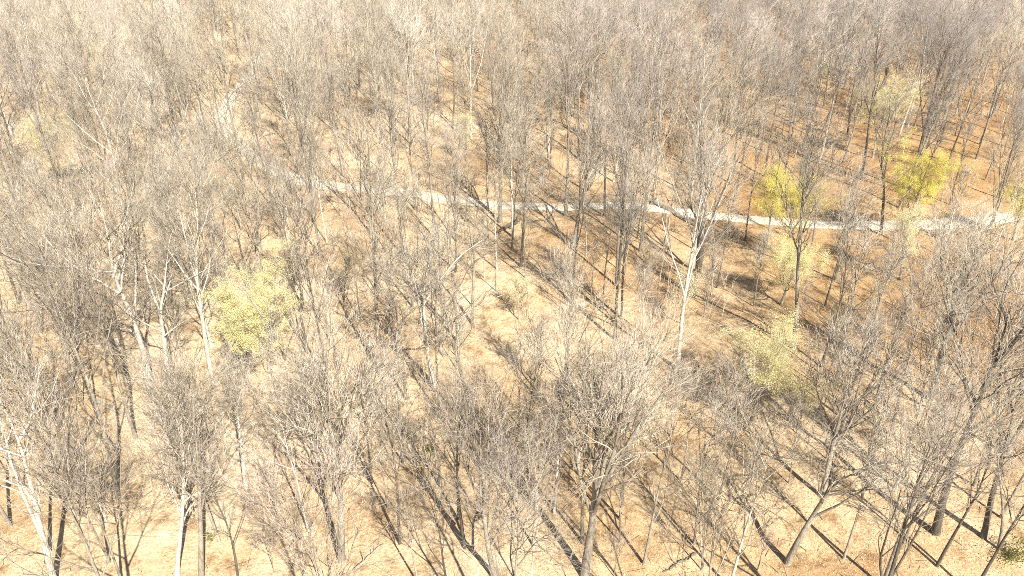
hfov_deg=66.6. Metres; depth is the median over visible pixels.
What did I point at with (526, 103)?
young tree
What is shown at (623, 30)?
bare tree
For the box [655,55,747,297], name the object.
bare tree
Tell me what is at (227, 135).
young tree
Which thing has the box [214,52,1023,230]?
gravel path
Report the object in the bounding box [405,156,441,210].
sapling
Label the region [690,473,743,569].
sapling
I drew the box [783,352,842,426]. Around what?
sapling
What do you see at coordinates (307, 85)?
bare tree
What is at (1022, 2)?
bare tree
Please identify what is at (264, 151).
sapling
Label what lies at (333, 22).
bare tree
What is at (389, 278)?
sapling
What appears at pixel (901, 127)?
bare tree
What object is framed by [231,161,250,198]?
sapling
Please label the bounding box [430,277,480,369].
sapling
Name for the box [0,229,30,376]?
young tree
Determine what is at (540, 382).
young tree
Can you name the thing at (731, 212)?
young tree
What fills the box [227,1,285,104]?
bare tree
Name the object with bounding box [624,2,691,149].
bare tree
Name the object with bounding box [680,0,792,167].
bare tree
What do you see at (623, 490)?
sapling
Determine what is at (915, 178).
leafing tree
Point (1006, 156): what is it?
young tree
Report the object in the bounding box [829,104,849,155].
sapling
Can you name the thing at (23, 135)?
young tree
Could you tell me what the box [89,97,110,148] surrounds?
sapling
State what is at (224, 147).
bare tree
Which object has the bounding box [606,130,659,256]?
young tree
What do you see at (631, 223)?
sapling
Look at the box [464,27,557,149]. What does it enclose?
bare tree
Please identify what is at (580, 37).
bare tree
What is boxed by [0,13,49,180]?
bare tree
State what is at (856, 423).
bare tree
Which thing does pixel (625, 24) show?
bare tree
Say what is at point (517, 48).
bare tree
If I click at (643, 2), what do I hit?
bare tree
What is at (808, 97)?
young tree
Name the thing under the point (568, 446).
sapling
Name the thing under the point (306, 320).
sapling
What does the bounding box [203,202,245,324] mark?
sapling
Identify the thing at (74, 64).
bare tree
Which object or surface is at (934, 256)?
sapling
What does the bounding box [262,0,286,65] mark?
bare tree
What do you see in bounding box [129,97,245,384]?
bare tree
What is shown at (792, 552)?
bare tree
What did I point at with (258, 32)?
young tree
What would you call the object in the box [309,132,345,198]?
sapling
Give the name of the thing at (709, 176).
young tree
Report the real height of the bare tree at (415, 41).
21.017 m
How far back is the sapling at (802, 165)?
105.85 m
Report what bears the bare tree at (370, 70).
on the ground
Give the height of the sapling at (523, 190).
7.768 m
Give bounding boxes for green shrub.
[204,527,214,543]
[424,443,437,451]
[993,528,1023,566]
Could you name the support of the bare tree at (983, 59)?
on the ground
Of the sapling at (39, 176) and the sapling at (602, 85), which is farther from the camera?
the sapling at (602, 85)
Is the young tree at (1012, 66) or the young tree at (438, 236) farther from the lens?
the young tree at (1012, 66)
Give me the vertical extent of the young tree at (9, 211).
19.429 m
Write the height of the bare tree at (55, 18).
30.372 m
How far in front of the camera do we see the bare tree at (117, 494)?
56.87 m
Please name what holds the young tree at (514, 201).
on the ground
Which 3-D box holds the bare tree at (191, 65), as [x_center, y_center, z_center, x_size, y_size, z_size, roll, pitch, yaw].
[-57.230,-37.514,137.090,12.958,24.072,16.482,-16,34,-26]
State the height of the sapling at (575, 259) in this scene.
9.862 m
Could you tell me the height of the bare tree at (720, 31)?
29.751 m
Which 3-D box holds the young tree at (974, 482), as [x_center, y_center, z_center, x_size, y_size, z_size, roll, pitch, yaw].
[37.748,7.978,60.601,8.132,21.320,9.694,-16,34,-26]
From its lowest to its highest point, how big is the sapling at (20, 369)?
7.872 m
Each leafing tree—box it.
[12,105,91,192]
[187,227,307,388]
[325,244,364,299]
[448,107,474,159]
[504,266,541,319]
[666,261,715,324]
[707,305,853,425]
[750,159,846,254]
[754,230,837,305]
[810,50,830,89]
[845,63,925,157]
[868,126,982,245]
[879,194,932,280]
[986,179,1023,240]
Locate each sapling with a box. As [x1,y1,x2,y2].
[0,146,27,200]
[0,226,29,309]
[0,344,48,396]
[1,433,110,562]
[3,147,49,218]
[5,209,53,319]
[12,136,47,198]
[21,153,49,208]
[24,306,46,345]
[32,425,86,517]
[42,335,84,405]
[61,440,107,525]
[70,191,106,249]
[81,47,105,120]
[83,127,99,181]
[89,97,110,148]
[94,330,179,470]
[96,233,164,335]
[105,109,135,202]
[105,130,136,187]
[107,68,134,126]
[123,133,147,185]
[124,242,193,348]
[138,337,200,418]
[139,290,192,374]
[140,122,171,167]
[144,330,227,474]
[153,84,169,122]
[153,345,205,425]
[159,125,189,197]
[169,73,190,114]
[176,185,201,238]
[179,233,217,313]
[187,138,217,229]
[193,204,225,287]
[196,245,241,366]
[200,348,252,395]
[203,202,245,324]
[226,433,301,517]
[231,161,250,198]
[234,68,247,98]
[234,240,306,360]
[239,262,281,348]
[239,515,292,571]
[240,80,268,124]
[242,135,274,177]
[247,134,280,181]
[248,148,292,231]
[266,178,291,254]
[267,260,314,339]
[269,92,288,133]
[270,291,353,409]
[280,112,296,151]
[281,146,307,190]
[282,382,333,464]
[283,349,315,409]
[289,230,311,280]
[294,247,344,340]
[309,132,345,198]
[312,213,343,274]
[321,155,355,215]
[322,229,375,317]
[325,191,361,266]
[340,105,359,167]
[352,276,381,327]
[354,235,389,300]
[355,325,428,433]
[355,405,396,509]
[358,467,428,575]
[359,341,441,464]
[377,257,403,317]
[384,243,411,277]
[396,75,425,137]
[399,164,427,226]
[401,136,421,176]
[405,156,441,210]
[412,66,427,105]
[428,394,469,469]
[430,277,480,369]
[433,72,450,101]
[436,279,466,356]
[439,352,475,426]
[444,100,463,126]
[462,228,483,274]
[463,52,477,82]
[465,428,505,528]
[471,208,494,257]
[475,225,488,277]
[482,235,501,290]
[496,436,539,503]
[499,300,558,380]
[510,124,523,184]
[518,38,528,83]
[518,124,547,188]
[518,175,536,215]
[528,307,552,399]
[530,149,549,197]
[531,392,577,490]
[553,249,581,317]
[555,84,577,130]
[559,389,640,473]
[566,385,615,463]
[569,338,629,406]
[576,233,605,295]
[577,193,594,256]
[581,61,595,94]
[582,76,618,159]
[589,425,643,540]
[590,514,649,575]
[597,71,612,114]
[599,176,659,274]
[609,329,631,376]
[609,344,675,442]
[624,217,662,331]
[631,115,643,146]
[635,304,671,407]
[640,346,743,481]
[641,235,659,299]
[641,272,670,335]
[657,235,669,282]
[658,352,698,436]
[664,171,692,232]
[679,350,698,413]
[685,223,721,276]
[688,192,712,225]
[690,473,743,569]
[694,245,728,305]
[695,236,726,316]
[698,219,741,293]
[708,371,747,440]
[713,148,739,199]
[741,215,778,306]
[742,228,779,291]
[742,431,773,496]
[754,492,785,570]
[758,389,809,458]
[764,137,784,176]
[775,381,815,483]
[782,262,823,318]
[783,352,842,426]
[787,151,819,236]
[792,174,836,254]
[801,280,865,419]
[803,68,819,105]
[807,364,880,458]
[812,46,833,95]
[823,309,903,438]
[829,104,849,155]
[842,191,861,218]
[842,384,915,559]
[848,32,863,95]
[849,297,902,373]
[860,349,919,454]
[869,124,911,182]
[869,219,919,306]
[880,217,914,283]
[885,303,915,365]
[889,258,953,354]
[890,258,932,339]
[902,103,918,156]
[902,206,932,259]
[905,349,977,472]
[909,326,954,383]
[915,340,984,430]
[918,101,950,167]
[921,204,964,256]
[922,238,951,288]
[923,384,966,435]
[926,67,946,109]
[929,203,986,286]
[940,153,982,234]
[941,271,1003,346]
[963,115,979,139]
[966,195,996,246]
[967,87,991,124]
[980,414,1021,469]
[981,152,1023,250]
[987,238,1013,270]
[993,56,1022,122]
[995,255,1023,316]
[1001,94,1023,170]
[1012,238,1023,283]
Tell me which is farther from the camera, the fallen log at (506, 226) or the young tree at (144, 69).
the young tree at (144, 69)
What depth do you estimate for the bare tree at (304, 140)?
94.11 m
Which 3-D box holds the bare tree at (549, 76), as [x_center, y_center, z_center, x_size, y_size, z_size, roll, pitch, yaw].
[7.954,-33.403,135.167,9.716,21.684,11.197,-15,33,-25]
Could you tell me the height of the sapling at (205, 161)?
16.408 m
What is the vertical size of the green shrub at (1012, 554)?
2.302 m
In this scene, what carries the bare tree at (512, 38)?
on the ground
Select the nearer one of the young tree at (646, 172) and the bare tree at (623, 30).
the young tree at (646, 172)
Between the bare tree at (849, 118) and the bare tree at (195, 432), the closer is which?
the bare tree at (195, 432)
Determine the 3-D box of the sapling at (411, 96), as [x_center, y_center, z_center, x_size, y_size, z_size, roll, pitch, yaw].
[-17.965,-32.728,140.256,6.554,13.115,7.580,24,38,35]
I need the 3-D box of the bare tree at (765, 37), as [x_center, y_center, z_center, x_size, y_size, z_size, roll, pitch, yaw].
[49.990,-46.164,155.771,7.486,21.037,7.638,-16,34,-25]
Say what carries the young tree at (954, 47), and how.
on the ground
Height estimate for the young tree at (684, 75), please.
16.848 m
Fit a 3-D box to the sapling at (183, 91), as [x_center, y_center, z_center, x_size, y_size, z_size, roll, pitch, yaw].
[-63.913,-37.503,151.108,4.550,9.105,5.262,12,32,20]
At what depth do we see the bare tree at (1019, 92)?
118.87 m
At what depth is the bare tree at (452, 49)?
143.59 m
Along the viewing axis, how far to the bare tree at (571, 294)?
66.96 m
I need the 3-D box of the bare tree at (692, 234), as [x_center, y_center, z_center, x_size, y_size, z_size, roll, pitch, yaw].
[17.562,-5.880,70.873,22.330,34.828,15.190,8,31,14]
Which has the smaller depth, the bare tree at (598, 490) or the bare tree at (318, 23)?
the bare tree at (598, 490)
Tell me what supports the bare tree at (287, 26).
on the ground
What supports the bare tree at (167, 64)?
on the ground
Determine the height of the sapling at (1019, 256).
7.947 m
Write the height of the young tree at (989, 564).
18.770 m
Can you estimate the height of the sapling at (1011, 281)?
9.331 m
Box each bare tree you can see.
[0,0,32,88]
[0,0,43,120]
[0,0,47,105]
[0,0,70,149]
[0,6,174,227]
[0,8,19,136]
[0,12,17,147]
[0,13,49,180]
[0,18,31,112]
[0,20,27,210]
[0,29,86,248]
[0,36,26,195]
[0,38,27,77]
[0,79,36,266]
[0,102,193,387]
[0,120,207,498]
[0,124,40,303]
[0,132,124,344]
[0,168,185,386]
[0,171,47,332]
[0,180,90,389]
[0,182,143,439]
[0,287,159,575]
[0,288,75,527]
[0,324,223,575]
[1,0,48,122]
[1,12,25,101]
[2,1,51,101]
[2,70,181,287]
[3,138,84,318]
[7,13,40,94]
[12,11,108,109]
[14,18,99,160]
[25,119,156,347]
[26,0,111,128]
[31,36,76,134]
[34,13,132,176]
[35,0,110,115]
[35,49,146,198]
[40,6,131,141]
[43,71,172,254]
[49,0,113,88]
[68,0,136,114]
[71,5,129,94]
[77,0,140,117]
[77,20,133,144]
[81,0,133,103]
[83,34,136,182]
[85,189,246,388]
[86,322,276,575]
[93,342,265,575]
[95,0,164,102]
[96,136,263,346]
[101,0,216,158]
[102,0,211,190]
[102,12,150,103]
[105,146,194,309]
[109,2,221,175]
[110,27,193,237]
[111,9,196,140]
[112,16,168,194]
[116,133,187,334]
[118,0,155,109]
[124,62,226,213]
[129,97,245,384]
[140,0,201,102]
[140,19,192,134]
[143,410,421,575]
[146,0,198,109]
[146,14,189,118]
[146,119,244,266]
[153,0,283,193]
[153,18,259,171]
[158,3,202,119]
[159,9,209,137]
[159,224,436,563]
[161,0,229,154]
[167,155,279,292]
[173,2,201,91]
[178,85,302,244]
[178,91,267,230]
[195,332,277,488]
[197,115,315,338]
[199,50,299,209]
[212,15,357,257]
[218,5,319,151]
[219,0,268,121]
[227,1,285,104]
[228,0,263,85]
[228,0,349,222]
[228,31,281,132]
[230,0,258,90]
[231,170,333,311]
[234,0,270,83]
[234,18,355,197]
[238,132,350,353]
[254,0,331,138]
[257,0,309,119]
[261,0,312,122]
[261,0,328,93]
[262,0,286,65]
[264,0,297,100]
[267,32,341,160]
[268,0,349,110]
[288,25,365,208]
[293,0,324,88]
[294,0,350,128]
[297,0,346,101]
[298,58,441,376]
[304,13,374,141]
[305,57,346,174]
[313,0,351,108]
[313,5,369,112]
[321,50,418,234]
[325,0,381,103]
[328,0,414,174]
[329,0,402,132]
[329,0,408,105]
[333,0,351,93]
[339,334,429,544]
[341,189,537,387]
[344,0,371,86]
[349,1,400,97]
[350,31,416,156]
[354,0,388,117]
[359,0,395,82]
[361,0,445,107]
[361,29,435,251]
[366,243,489,430]
[369,152,432,307]
[372,0,445,144]
[372,137,523,343]
[373,390,477,575]
[374,84,448,209]
[378,0,424,116]
[379,333,558,575]
[389,0,432,97]
[397,2,431,105]
[397,36,467,237]
[401,137,543,324]
[410,389,659,575]
[412,0,461,93]
[414,0,459,101]
[421,11,480,128]
[421,112,475,272]
[422,15,474,115]
[427,15,568,223]
[435,0,504,137]
[441,47,482,149]
[442,0,484,101]
[452,0,492,91]
[455,2,531,114]
[459,83,575,266]
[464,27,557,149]
[467,0,538,126]
[467,91,497,209]
[472,8,526,163]
[480,5,541,107]
[480,99,555,236]
[482,0,533,95]
[495,65,560,175]
[501,220,780,575]
[504,11,529,121]
[510,123,628,302]
[514,28,599,169]
[517,226,602,419]
[518,0,646,215]
[521,0,566,95]
[523,4,561,101]
[526,0,605,91]
[527,0,609,88]
[528,60,570,194]
[531,33,577,150]
[532,0,568,121]
[541,0,643,189]
[543,0,622,131]
[549,0,652,102]
[550,0,609,158]
[555,60,669,244]
[561,0,633,81]
[563,0,639,145]
[568,1,610,97]
[575,62,622,171]
[581,26,654,216]
[583,0,620,104]
[583,55,681,338]
[590,40,687,286]
[598,0,751,251]
[599,0,637,93]
[600,40,850,369]
[602,0,656,99]
[604,346,819,575]
[605,0,655,130]
[607,0,668,123]
[614,1,642,58]
[616,19,656,164]
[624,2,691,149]
[627,0,682,110]
[631,0,702,68]
[632,10,703,191]
[633,1,706,118]
[638,0,692,167]
[642,1,681,76]
[647,1,770,195]
[647,44,787,273]
[648,20,713,135]
[655,0,711,93]
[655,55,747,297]
[657,17,721,162]
[659,0,707,104]
[674,0,710,90]
[678,10,725,129]
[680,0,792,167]
[690,0,731,116]
[690,0,745,102]
[692,50,724,149]
[701,42,793,183]
[705,3,768,114]
[711,0,774,92]
[713,44,801,201]
[722,5,777,127]
[726,0,782,137]
[732,2,822,150]
[745,17,791,121]
[747,0,826,97]
[754,2,782,105]
[755,21,816,175]
[755,39,925,348]
[759,400,982,565]
[760,300,947,497]
[770,0,892,146]
[773,0,831,99]
[775,61,830,192]
[779,4,821,132]
[783,0,820,105]
[785,0,829,122]
[790,0,834,92]
[798,1,833,116]
[802,0,857,97]
[804,0,868,105]
[807,208,1023,575]
[809,0,932,140]
[810,0,880,161]
[818,146,908,280]
[826,37,891,126]
[836,202,933,424]
[838,45,936,234]
[844,0,924,178]
[850,0,904,91]
[851,0,907,119]
[856,160,1023,401]
[862,0,933,116]
[873,154,1023,535]
[876,0,970,115]
[884,0,947,96]
[884,0,980,133]
[892,0,952,112]
[895,0,1002,190]
[898,38,982,207]
[903,0,955,97]
[911,0,938,89]
[914,36,986,148]
[920,191,1023,332]
[921,228,1023,455]
[928,6,1010,140]
[933,0,996,130]
[935,9,1023,161]
[937,0,1023,124]
[937,266,1023,539]
[939,0,968,84]
[939,1,1002,112]
[948,0,1005,99]
[960,356,1023,548]
[965,1,1006,89]
[968,0,1023,144]
[972,64,1023,248]
[977,0,1023,118]
[981,1,1023,102]
[982,0,1023,84]
[984,29,1023,180]
[996,59,1023,197]
[1002,39,1023,157]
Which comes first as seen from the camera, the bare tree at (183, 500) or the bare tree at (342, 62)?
the bare tree at (183, 500)
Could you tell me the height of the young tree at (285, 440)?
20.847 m
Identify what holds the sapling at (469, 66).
on the ground
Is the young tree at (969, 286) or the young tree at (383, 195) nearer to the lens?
the young tree at (969, 286)
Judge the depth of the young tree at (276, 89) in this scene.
135.81 m
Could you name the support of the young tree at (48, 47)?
on the ground
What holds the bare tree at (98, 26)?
on the ground
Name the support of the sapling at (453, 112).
on the ground
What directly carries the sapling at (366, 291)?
on the ground
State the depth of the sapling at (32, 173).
101.63 m
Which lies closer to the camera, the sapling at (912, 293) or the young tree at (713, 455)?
the young tree at (713, 455)
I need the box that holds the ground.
[0,0,1023,575]
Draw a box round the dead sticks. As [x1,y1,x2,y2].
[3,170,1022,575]
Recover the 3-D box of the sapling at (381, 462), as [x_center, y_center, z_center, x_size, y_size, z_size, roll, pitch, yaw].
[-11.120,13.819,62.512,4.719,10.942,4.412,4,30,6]
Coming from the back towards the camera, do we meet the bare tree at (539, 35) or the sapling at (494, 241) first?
the bare tree at (539, 35)
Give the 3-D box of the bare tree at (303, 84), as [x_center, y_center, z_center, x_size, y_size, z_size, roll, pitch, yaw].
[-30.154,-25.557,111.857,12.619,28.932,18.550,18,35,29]
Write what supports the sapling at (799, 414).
on the ground
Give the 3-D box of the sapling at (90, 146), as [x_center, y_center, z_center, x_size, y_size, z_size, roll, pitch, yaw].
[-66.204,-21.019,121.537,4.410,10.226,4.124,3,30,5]
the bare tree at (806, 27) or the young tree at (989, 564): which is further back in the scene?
the bare tree at (806, 27)
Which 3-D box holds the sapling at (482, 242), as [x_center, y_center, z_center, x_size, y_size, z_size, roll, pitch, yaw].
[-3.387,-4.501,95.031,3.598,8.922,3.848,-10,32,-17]
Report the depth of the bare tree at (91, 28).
132.43 m
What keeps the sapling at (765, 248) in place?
on the ground
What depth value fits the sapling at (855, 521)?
55.37 m
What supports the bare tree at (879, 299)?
on the ground
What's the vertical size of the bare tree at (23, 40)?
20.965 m
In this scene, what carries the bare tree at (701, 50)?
on the ground
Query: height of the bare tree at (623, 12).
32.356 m
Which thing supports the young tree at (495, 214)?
on the ground
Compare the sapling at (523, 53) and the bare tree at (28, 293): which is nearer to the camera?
the bare tree at (28, 293)
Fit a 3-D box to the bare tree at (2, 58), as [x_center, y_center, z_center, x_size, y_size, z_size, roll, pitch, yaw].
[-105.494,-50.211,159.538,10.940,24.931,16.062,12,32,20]
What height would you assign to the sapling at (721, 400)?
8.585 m
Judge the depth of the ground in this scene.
84.76 m
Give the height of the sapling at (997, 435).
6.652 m
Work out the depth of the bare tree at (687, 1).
156.53 m
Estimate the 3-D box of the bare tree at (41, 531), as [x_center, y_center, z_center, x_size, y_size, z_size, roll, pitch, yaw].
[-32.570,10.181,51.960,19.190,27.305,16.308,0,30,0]
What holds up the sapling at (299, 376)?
on the ground
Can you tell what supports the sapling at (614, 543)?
on the ground
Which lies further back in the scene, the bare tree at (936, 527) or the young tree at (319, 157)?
the young tree at (319, 157)
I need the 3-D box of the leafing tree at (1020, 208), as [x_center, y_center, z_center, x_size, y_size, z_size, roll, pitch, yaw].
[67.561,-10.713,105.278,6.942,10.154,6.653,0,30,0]
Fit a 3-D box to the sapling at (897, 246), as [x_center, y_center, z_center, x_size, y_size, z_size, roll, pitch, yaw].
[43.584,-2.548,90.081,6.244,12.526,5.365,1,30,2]
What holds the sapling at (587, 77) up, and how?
on the ground
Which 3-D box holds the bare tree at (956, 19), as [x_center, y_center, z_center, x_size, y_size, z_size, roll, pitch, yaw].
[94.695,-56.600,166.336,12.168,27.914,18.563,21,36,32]
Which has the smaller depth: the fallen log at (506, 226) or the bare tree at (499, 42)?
the fallen log at (506, 226)
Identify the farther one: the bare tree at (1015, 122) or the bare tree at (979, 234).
the bare tree at (1015, 122)
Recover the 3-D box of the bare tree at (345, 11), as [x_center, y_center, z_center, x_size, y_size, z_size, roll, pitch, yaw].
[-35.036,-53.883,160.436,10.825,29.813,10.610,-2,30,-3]
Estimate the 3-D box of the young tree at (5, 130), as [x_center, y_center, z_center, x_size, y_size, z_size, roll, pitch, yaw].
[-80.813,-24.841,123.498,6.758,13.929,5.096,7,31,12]
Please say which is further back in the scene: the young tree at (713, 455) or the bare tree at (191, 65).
the bare tree at (191, 65)
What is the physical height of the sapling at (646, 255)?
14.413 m
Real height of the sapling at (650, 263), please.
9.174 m
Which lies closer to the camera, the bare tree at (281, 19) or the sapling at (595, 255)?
the sapling at (595, 255)
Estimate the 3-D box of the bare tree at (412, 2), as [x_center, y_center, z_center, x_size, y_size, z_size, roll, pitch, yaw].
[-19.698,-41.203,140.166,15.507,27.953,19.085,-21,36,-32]
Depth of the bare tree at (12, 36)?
153.54 m
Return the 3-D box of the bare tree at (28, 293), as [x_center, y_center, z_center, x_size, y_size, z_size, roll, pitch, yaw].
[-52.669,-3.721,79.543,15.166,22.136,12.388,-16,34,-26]
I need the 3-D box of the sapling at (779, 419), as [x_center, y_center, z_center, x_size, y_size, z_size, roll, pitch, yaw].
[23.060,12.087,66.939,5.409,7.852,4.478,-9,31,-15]
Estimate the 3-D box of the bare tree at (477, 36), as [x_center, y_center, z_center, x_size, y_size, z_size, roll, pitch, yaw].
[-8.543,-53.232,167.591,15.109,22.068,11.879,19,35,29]
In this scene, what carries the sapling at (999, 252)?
on the ground
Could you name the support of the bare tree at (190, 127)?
on the ground
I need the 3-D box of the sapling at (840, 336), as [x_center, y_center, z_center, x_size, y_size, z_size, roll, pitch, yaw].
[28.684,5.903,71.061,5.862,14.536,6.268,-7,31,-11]
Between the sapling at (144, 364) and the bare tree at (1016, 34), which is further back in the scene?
the bare tree at (1016, 34)
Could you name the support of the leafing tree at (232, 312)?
on the ground
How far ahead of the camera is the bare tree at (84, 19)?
161.34 m
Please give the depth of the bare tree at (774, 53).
145.44 m
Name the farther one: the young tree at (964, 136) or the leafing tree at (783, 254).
the young tree at (964, 136)
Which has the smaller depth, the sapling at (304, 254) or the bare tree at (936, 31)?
the sapling at (304, 254)
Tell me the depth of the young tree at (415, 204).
96.86 m
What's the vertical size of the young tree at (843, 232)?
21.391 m
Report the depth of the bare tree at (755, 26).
133.98 m
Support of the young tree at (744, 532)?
on the ground
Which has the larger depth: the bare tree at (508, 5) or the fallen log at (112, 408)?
the bare tree at (508, 5)
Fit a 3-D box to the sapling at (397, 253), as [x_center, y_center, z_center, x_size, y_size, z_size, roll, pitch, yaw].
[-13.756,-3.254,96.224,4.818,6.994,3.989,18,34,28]
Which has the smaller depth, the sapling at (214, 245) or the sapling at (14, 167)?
the sapling at (214, 245)
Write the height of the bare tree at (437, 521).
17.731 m
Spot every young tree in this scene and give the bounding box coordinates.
[0,2,22,104]
[0,88,49,291]
[0,112,18,166]
[0,171,32,274]
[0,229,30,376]
[0,257,70,426]
[0,302,60,486]
[0,307,64,552]
[0,311,50,460]
[0,385,23,484]
[0,385,139,575]
[2,51,44,148]
[2,228,73,366]
[5,232,122,418]
[6,135,109,304]
[12,11,63,108]
[25,31,49,107]
[28,12,92,148]
[29,32,88,175]
[36,171,100,282]
[37,22,59,91]
[43,71,92,192]
[52,26,94,117]
[58,123,118,244]
[64,14,93,107]
[72,282,234,542]
[78,318,228,511]
[79,62,125,161]
[83,20,137,132]
[104,133,147,241]
[106,122,192,294]
[109,46,164,183]
[111,75,149,176]
[119,29,162,127]
[121,68,156,155]
[129,168,170,259]
[135,152,190,278]
[143,92,234,238]
[167,423,290,575]
[193,81,253,212]
[201,114,245,207]
[214,315,316,531]
[238,84,275,177]
[247,20,273,110]
[247,155,289,241]
[247,161,373,376]
[248,70,276,147]
[262,51,289,136]
[264,313,342,491]
[268,32,341,156]
[284,20,316,121]
[284,100,349,242]
[313,35,336,111]
[318,316,411,483]
[328,176,446,399]
[334,90,370,199]
[351,18,385,101]
[351,70,381,164]
[352,184,400,292]
[356,40,379,109]
[361,159,400,250]
[362,15,417,140]
[369,110,397,204]
[369,316,515,548]
[377,35,404,123]
[378,300,477,485]
[381,212,485,417]
[393,37,441,159]
[393,49,411,109]
[398,179,433,267]
[400,182,474,319]
[408,367,488,519]
[420,108,469,242]
[448,108,491,221]
[464,129,525,269]
[467,323,569,484]
[476,14,521,129]
[484,72,559,249]
[488,447,575,575]
[498,310,555,426]
[499,51,530,141]
[499,349,594,544]
[504,65,549,162]
[508,165,551,277]
[510,3,563,126]
[511,306,612,513]
[520,44,575,183]
[521,309,653,542]
[546,19,565,104]
[562,287,764,565]
[576,170,636,309]
[578,304,654,483]
[580,125,674,319]
[588,336,674,519]
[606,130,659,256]
[607,54,647,181]
[610,111,678,238]
[616,53,641,106]
[617,246,672,348]
[620,4,657,66]
[629,119,672,221]
[651,103,704,246]
[673,45,694,116]
[675,344,866,575]
[677,116,741,249]
[678,389,762,544]
[694,168,759,287]
[704,51,755,153]
[707,336,768,500]
[727,80,749,150]
[728,101,796,240]
[742,11,792,121]
[749,80,814,241]
[756,40,780,135]
[780,46,804,139]
[784,127,818,201]
[792,67,827,157]
[798,114,848,246]
[809,125,909,305]
[813,182,898,367]
[814,205,915,384]
[815,46,852,129]
[821,13,849,100]
[826,2,875,121]
[839,13,900,161]
[846,51,884,134]
[853,320,1023,575]
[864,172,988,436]
[875,280,935,393]
[876,26,902,100]
[884,270,990,489]
[907,8,957,126]
[915,80,974,199]
[918,2,986,116]
[920,194,1011,358]
[921,228,1004,319]
[923,312,1023,486]
[934,31,978,124]
[935,390,1023,567]
[939,241,1018,386]
[945,78,1005,204]
[951,36,1001,134]
[971,43,1023,159]
[979,94,1023,233]
[981,383,1023,575]
[983,380,1023,518]
[987,234,1023,408]
[996,264,1023,384]
[998,40,1023,110]
[1005,46,1023,144]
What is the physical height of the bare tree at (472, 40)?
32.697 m
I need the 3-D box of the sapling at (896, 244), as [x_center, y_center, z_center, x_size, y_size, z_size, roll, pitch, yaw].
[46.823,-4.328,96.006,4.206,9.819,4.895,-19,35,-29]
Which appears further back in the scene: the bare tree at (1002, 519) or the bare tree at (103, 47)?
the bare tree at (103, 47)
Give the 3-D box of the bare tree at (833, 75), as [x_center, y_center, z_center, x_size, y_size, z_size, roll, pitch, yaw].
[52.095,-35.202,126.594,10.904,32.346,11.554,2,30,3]
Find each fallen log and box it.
[88,399,125,414]
[353,542,383,571]
[496,219,517,232]
[650,193,706,226]
[659,552,695,572]
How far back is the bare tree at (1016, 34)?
131.89 m
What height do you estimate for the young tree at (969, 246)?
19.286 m
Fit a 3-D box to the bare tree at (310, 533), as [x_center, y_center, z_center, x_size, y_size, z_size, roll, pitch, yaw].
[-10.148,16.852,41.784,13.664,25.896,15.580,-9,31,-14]
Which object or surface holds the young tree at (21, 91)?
on the ground
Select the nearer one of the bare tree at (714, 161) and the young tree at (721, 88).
the bare tree at (714, 161)
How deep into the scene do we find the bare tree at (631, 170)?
85.64 m
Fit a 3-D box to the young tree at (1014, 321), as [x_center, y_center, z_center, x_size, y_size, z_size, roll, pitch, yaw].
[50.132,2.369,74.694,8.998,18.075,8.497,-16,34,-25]
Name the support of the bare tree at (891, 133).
on the ground
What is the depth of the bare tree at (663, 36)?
119.44 m
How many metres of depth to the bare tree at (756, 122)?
114.14 m
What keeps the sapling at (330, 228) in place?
on the ground
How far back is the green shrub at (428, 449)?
70.86 m
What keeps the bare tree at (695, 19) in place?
on the ground
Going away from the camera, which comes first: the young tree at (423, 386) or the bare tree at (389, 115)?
the young tree at (423, 386)
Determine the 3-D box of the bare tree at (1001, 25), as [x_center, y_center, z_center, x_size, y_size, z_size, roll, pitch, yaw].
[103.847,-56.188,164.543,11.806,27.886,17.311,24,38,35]
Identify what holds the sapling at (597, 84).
on the ground
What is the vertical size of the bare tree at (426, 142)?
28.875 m
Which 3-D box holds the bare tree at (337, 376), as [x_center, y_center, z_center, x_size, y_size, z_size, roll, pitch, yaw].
[-12.952,8.128,54.228,16.124,29.035,15.675,20,35,30]
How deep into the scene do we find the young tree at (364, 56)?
157.97 m
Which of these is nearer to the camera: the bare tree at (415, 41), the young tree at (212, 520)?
the young tree at (212, 520)
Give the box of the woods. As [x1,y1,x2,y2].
[0,0,1023,88]
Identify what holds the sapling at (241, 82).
on the ground
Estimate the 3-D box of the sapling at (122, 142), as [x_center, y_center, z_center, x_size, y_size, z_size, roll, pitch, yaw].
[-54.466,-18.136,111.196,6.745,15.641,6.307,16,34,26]
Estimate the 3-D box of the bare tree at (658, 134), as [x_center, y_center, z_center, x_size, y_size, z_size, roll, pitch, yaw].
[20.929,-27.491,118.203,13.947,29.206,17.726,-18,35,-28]
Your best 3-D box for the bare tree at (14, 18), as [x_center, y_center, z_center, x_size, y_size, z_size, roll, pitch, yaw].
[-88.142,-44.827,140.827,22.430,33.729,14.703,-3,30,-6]
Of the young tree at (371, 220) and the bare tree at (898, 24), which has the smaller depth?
the young tree at (371, 220)
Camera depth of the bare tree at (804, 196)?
73.30 m
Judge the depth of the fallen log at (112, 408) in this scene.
75.71 m
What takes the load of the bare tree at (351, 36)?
on the ground
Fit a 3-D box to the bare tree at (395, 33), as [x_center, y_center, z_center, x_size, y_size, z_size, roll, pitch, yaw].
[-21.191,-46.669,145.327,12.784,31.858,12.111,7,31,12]
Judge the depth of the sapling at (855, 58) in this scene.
163.44 m
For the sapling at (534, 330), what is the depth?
74.24 m
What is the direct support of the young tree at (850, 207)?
on the ground
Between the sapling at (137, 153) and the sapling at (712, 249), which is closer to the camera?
the sapling at (712, 249)
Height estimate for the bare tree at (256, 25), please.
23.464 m

